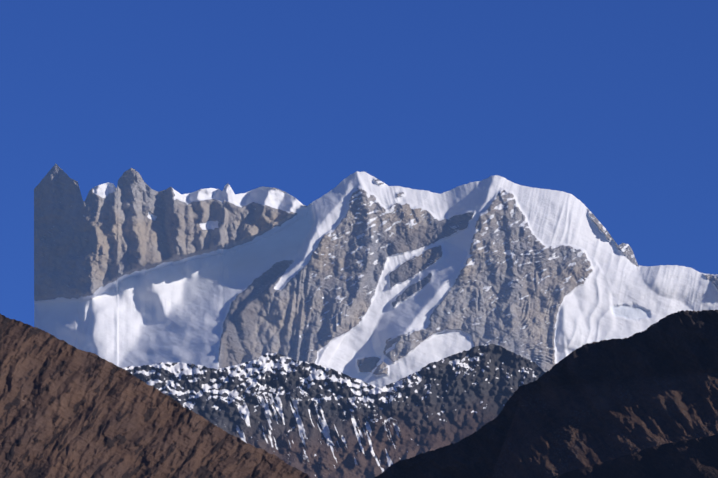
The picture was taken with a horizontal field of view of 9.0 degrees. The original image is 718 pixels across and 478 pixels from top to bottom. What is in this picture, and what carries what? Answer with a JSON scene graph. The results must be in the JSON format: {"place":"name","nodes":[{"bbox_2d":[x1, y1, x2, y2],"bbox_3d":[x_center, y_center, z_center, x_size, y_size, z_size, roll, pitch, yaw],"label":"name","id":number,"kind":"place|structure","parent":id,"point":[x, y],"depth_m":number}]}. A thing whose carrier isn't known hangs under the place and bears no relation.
{"place":"outdoors","nodes":[
{"label":"outdoors","id":0,"kind":"place"},
{"bbox_2d":[0,314,310,477],"bbox_3d":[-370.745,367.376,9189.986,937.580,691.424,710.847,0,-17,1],"label":"hill","id":1,"kind":"structure","parent":0,"point":[67,410],"depth_m":9308.10},
{"bbox_2d":[120,344,545,477],"bbox_3d":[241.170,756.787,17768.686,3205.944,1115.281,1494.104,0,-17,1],"label":"mountain ridge","id":2,"kind":"structure","parent":0,"point":[312,420],"depth_m":17952.23},
{"bbox_2d":[0,0,717,326],"label":"sky","id":3,"kind":"structure","parent":0,"point":[611,105]},
{"bbox_2d":[34,164,717,387],"bbox_3d":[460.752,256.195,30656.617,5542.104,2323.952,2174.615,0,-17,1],"label":"massif","id":4,"kind":"structure","parent":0,"point":[365,277],"depth_m":30611.84},
{"bbox_2d":[374,310,717,477],"bbox_3d":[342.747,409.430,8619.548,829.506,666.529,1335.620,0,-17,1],"label":"hill","id":5,"kind":"structure","parent":0,"point":[602,401],"depth_m":8771.94},
{"bbox_2d":[552,435,717,477],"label":"hill","id":6,"kind":"structure","parent":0,"point":[694,458],"depth_m":7040.56}
]}

